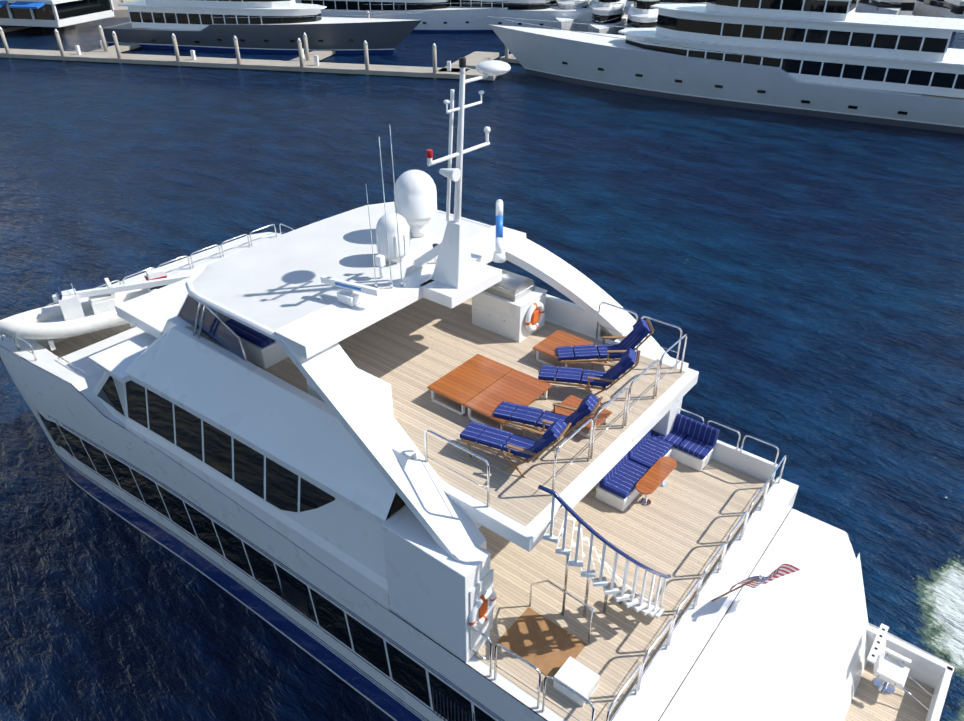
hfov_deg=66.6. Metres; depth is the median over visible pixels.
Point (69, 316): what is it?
tender rib
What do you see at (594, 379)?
steamer chair
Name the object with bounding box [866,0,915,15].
yacht
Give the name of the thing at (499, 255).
open-array radar antenna
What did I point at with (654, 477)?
aft deck cocktail table
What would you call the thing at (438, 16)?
white yacht
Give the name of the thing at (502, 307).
bbq grill station
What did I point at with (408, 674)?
yacht windows
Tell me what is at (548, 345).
teak table
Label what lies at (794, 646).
yacht superstructure
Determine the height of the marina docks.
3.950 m
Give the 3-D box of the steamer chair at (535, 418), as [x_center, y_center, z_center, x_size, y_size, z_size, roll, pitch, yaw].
[1.210,1.008,13.810,1.986,1.179,0.660,14,34,21]
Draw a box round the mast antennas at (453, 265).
[414,57,510,288]
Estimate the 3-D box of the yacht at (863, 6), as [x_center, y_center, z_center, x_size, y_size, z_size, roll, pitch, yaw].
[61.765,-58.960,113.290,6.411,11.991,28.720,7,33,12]
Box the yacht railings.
[424,302,786,720]
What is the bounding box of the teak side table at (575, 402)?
[551,395,611,437]
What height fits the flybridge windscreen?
1.242 m
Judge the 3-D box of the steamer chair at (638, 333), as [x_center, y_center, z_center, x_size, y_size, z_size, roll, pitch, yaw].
[2.635,-0.307,15.914,1.986,1.179,0.660,-1,32,-1]
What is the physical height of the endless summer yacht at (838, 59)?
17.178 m
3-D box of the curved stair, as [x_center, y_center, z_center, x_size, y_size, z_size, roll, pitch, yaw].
[2.137,3.403,12.695,2.598,3.777,1.089,-7,33,-12]
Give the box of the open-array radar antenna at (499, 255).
[492,199,505,262]
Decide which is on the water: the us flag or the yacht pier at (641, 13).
the yacht pier at (641, 13)
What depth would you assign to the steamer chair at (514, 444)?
13.20 m
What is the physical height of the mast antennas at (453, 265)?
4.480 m
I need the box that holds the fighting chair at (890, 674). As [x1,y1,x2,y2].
[867,623,933,715]
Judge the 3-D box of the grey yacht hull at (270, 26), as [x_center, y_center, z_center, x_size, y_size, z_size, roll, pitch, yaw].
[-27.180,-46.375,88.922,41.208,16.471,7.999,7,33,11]
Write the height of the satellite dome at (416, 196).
1.570 m
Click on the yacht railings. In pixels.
(671, 622)
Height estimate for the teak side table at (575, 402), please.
0.300 m
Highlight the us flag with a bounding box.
[711,564,799,601]
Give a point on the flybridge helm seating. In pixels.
(263, 351)
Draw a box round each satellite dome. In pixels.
[375,213,410,263]
[394,169,436,236]
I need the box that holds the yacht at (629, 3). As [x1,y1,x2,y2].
[625,0,706,15]
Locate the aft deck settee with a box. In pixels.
[596,413,719,510]
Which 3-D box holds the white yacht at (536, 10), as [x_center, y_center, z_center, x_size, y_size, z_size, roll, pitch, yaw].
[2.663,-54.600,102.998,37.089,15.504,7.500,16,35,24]
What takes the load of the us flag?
on the yacht superstructure
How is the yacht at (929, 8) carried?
on the water
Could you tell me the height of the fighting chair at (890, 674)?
1.156 m
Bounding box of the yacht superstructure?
[0,232,953,720]
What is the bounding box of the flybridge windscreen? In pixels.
[177,294,247,361]
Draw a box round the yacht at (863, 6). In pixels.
[855,0,900,14]
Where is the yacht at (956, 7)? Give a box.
[938,0,963,32]
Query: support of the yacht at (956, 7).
on the water
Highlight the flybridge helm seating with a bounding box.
[223,319,393,415]
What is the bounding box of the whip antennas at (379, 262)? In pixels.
[366,125,437,287]
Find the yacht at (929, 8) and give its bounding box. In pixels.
[912,0,963,18]
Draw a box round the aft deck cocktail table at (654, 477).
[635,456,676,505]
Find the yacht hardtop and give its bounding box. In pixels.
[185,202,674,561]
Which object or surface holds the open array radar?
on the yacht superstructure
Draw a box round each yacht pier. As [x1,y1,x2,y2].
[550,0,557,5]
[555,0,593,30]
[588,0,627,34]
[624,0,659,34]
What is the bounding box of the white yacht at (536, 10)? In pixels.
[449,0,623,32]
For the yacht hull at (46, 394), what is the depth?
17.47 m
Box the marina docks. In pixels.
[0,0,519,80]
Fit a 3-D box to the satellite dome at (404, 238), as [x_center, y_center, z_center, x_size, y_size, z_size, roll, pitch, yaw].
[-1.967,-2.725,16.191,0.750,1.080,0.723,23,39,32]
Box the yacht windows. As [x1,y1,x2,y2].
[0,357,495,720]
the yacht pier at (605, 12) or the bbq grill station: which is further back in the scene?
the yacht pier at (605, 12)
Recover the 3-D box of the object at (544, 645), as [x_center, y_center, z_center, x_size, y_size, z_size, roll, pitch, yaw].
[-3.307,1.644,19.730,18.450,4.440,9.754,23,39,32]
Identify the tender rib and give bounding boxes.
[0,267,166,350]
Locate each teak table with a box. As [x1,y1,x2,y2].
[427,354,551,429]
[533,329,592,367]
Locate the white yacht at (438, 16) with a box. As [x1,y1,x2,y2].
[300,0,507,32]
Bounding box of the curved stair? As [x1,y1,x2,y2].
[538,485,670,618]
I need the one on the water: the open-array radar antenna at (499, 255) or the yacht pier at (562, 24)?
the yacht pier at (562, 24)
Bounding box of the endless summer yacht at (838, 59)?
[488,0,963,133]
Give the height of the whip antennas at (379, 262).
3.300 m
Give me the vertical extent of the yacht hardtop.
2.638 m
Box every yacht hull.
[0,232,954,720]
[102,0,421,53]
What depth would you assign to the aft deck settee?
17.27 m
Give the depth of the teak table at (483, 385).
14.95 m
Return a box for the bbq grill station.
[472,269,546,341]
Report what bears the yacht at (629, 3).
on the water
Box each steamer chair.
[460,419,571,477]
[493,393,602,451]
[538,348,640,404]
[556,318,653,371]
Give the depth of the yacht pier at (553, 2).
111.28 m
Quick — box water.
[0,17,963,720]
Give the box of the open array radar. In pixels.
[320,275,379,306]

